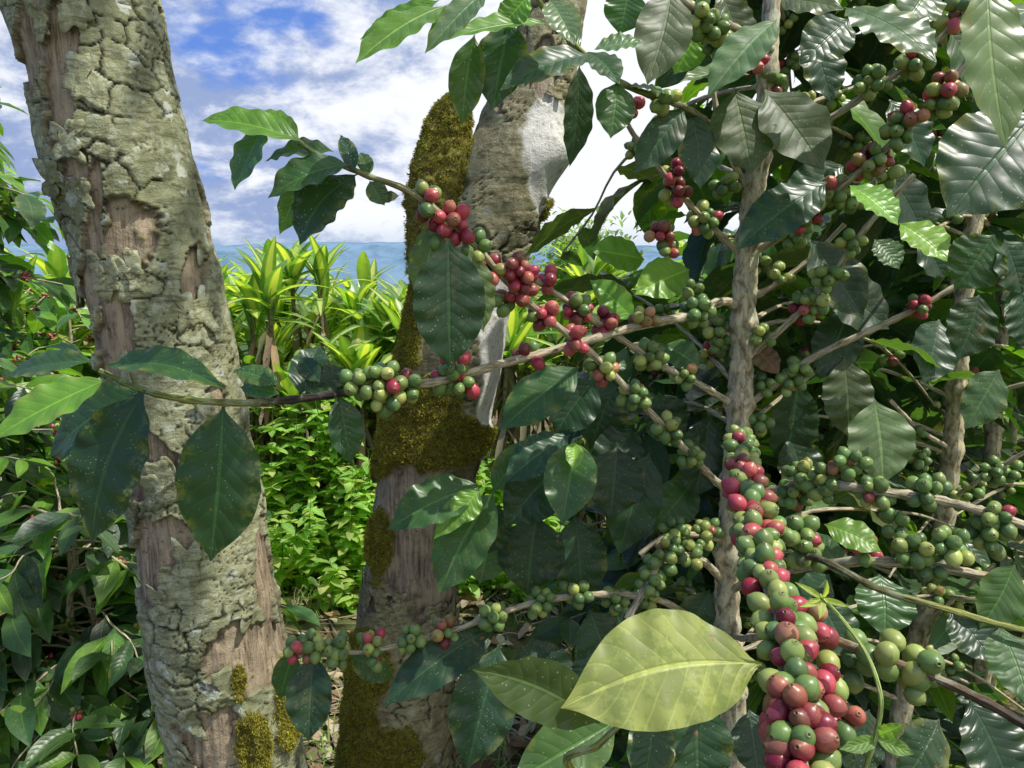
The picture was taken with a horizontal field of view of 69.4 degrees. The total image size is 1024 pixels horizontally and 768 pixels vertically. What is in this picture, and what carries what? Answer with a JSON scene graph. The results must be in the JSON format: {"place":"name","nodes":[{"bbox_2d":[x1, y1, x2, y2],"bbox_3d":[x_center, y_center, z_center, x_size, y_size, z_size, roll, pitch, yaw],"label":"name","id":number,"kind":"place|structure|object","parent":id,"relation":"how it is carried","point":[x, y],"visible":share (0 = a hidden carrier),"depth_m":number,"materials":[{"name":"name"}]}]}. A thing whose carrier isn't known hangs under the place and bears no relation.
{"place":"outdoors","nodes":[
{"label":"outdoors","id":0,"kind":"place"},
{"bbox_2d":[1,242,681,283],"bbox_3d":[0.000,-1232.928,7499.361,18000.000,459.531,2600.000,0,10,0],"label":"sea","id":1,"kind":"structure","parent":0,"point":[384,254],"depth_m":6949.35,"materials":[{"name":"blue liquid"}]},
{"bbox_2d":[0,0,996,245],"label":"sky","id":2,"kind":"structure","parent":0,"point":[297,58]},
{"bbox_2d":[5,284,1023,767],"bbox_3d":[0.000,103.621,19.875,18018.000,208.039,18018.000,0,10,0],"label":"ground","id":3,"kind":"structure","parent":0,"point":[349,624],"depth_m":3.07,"materials":[{"name":"soil"}]},
{"bbox_2d":[0,274,99,487],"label":"coffee plant","id":4,"kind":"object","parent":3,"relation":"on","point":[30,298],"visible":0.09,"depth_m":3.19,"materials":[{"name":"green plant"}]},
{"bbox_2d":[0,159,100,489],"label":"coffee plant","id":5,"kind":"object","parent":3,"relation":"on","point":[12,340],"visible":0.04,"depth_m":3.26,"materials":[{"name":"green plant"}]},
{"bbox_2d":[0,439,113,754],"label":"coffee plant","id":6,"kind":"object","parent":3,"relation":"on","point":[26,467],"visible":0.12,"depth_m":2.06,"materials":[{"name":"green plant"}]},
{"bbox_2d":[0,86,139,705],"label":"coffee plant","id":7,"kind":"object","parent":3,"relation":"on","point":[16,274],"visible":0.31,"depth_m":2.11,"materials":[{"name":"green plant"}]},
{"bbox_2d":[0,478,166,767],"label":"coffee plant","id":8,"kind":"object","parent":3,"relation":"on","point":[52,707],"visible":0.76,"depth_m":1.86,"materials":[{"name":"green plant"}]},
{"bbox_2d":[0,0,307,767],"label":"shade tree","id":9,"kind":"object","parent":3,"relation":"on","point":[122,187],"visible":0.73,"depth_m":1.18,"materials":[{"name":"grey plant"}]},
{"bbox_2d":[84,511,320,748],"bbox_3d":[-1.156,0.739,2.467,0.918,0.896,0.894,0,10,0],"label":"coffee plant","id":10,"kind":"object","parent":3,"relation":"on","point":[293,613],"visible":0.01,"depth_m":2.71,"materials":[{"name":"green plant"}]},
{"bbox_2d":[55,390,568,613],"bbox_3d":[-0.980,0.470,3.494,2.598,0.977,1.024,0,10,0],"label":"weed patch","id":11,"kind":"object","parent":3,"relation":"on","point":[337,538],"visible":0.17,"depth_m":3.40,"materials":[{"name":"green plant"}]},
{"bbox_2d":[0,229,736,541],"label":"dracaena hedge","id":12,"kind":"object","parent":3,"relation":"on","point":[353,327],"visible":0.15,"depth_m":3.77,"materials":[{"name":"green plant"}]},
{"bbox_2d":[333,0,586,767],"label":"shade tree","id":13,"kind":"object","parent":3,"relation":"on","point":[499,172],"visible":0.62,"depth_m":1.52,"materials":[{"name":"brown plant"}]},
{"bbox_2d":[0,0,1023,767],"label":"coffee plant","id":14,"kind":"object","parent":3,"relation":"on","point":[666,686],"visible":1,"depth_m":0.83,"materials":[{"name":"green plant"}]},
{"bbox_2d":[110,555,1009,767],"bbox_3d":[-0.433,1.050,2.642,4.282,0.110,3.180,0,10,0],"label":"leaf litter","id":15,"kind":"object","parent":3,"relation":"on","point":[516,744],"visible":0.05,"depth_m":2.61,"materials":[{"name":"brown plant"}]},
{"bbox_2d":[528,206,648,368],"bbox_3d":[0.493,-0.380,5.557,1.279,1.920,1.350,8,13,41],"label":"shrub","id":16,"kind":"object","parent":3,"relation":"on","point":[562,243],"visible":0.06,"depth_m":5.29,"materials":[{"name":"green plant"}]},
{"bbox_2d":[529,312,897,767],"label":"coffee plant","id":17,"kind":"object","parent":3,"relation":"on","point":[565,623],"visible":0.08,"depth_m":1.69,"materials":[{"name":"green plant"}]},
{"bbox_2d":[656,261,941,675],"bbox_3d":[0.962,0.304,2.609,1.231,1.632,1.159,5,11,28],"label":"coffee plant","id":18,"kind":"object","parent":3,"relation":"on","point":[673,457],"depth_m":2.54,"materials":[{"name":"green plant"}]},
{"bbox_2d":[602,0,1023,767],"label":"coffee plant","id":19,"kind":"object","parent":3,"relation":"on","point":[1008,364],"visible":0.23,"depth_m":1.26,"materials":[{"name":"green plant"}]},
{"bbox_2d":[607,169,1023,767],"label":"coffee plant","id":20,"kind":"object","parent":3,"relation":"on","point":[721,254],"visible":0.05,"depth_m":1.58,"materials":[{"name":"green plant"}]},
{"bbox_2d":[795,581,913,767],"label":"vine","id":21,"kind":"object","parent":3,"relation":"on","point":[889,734],"visible":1,"depth_m":0.44,"materials":[{"name":"green plant"}]},
{"bbox_2d":[713,151,1023,767],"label":"coffee plant","id":22,"kind":"object","parent":3,"relation":"on","point":[943,699],"visible":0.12,"depth_m":1.40,"materials":[{"name":"green plant"}]},
{"bbox_2d":[813,0,1023,710],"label":"coffee plant","id":23,"kind":"object","parent":3,"relation":"on","point":[1011,437],"depth_m":1.80,"materials":[{"name":"green plant"}]},
{"bbox_2d":[818,142,1023,513],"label":"coffee plant","id":24,"kind":"object","parent":3,"relation":"on","point":[864,181],"visible":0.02,"depth_m":2.74,"materials":[{"name":"green plant"}]},
{"bbox_2d":[83,438,1023,767],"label":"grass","id":25,"kind":"structure","parent":0,"point":[333,732],"depth_m":2.63,"materials":[{"name":"green plant"}]}
]}

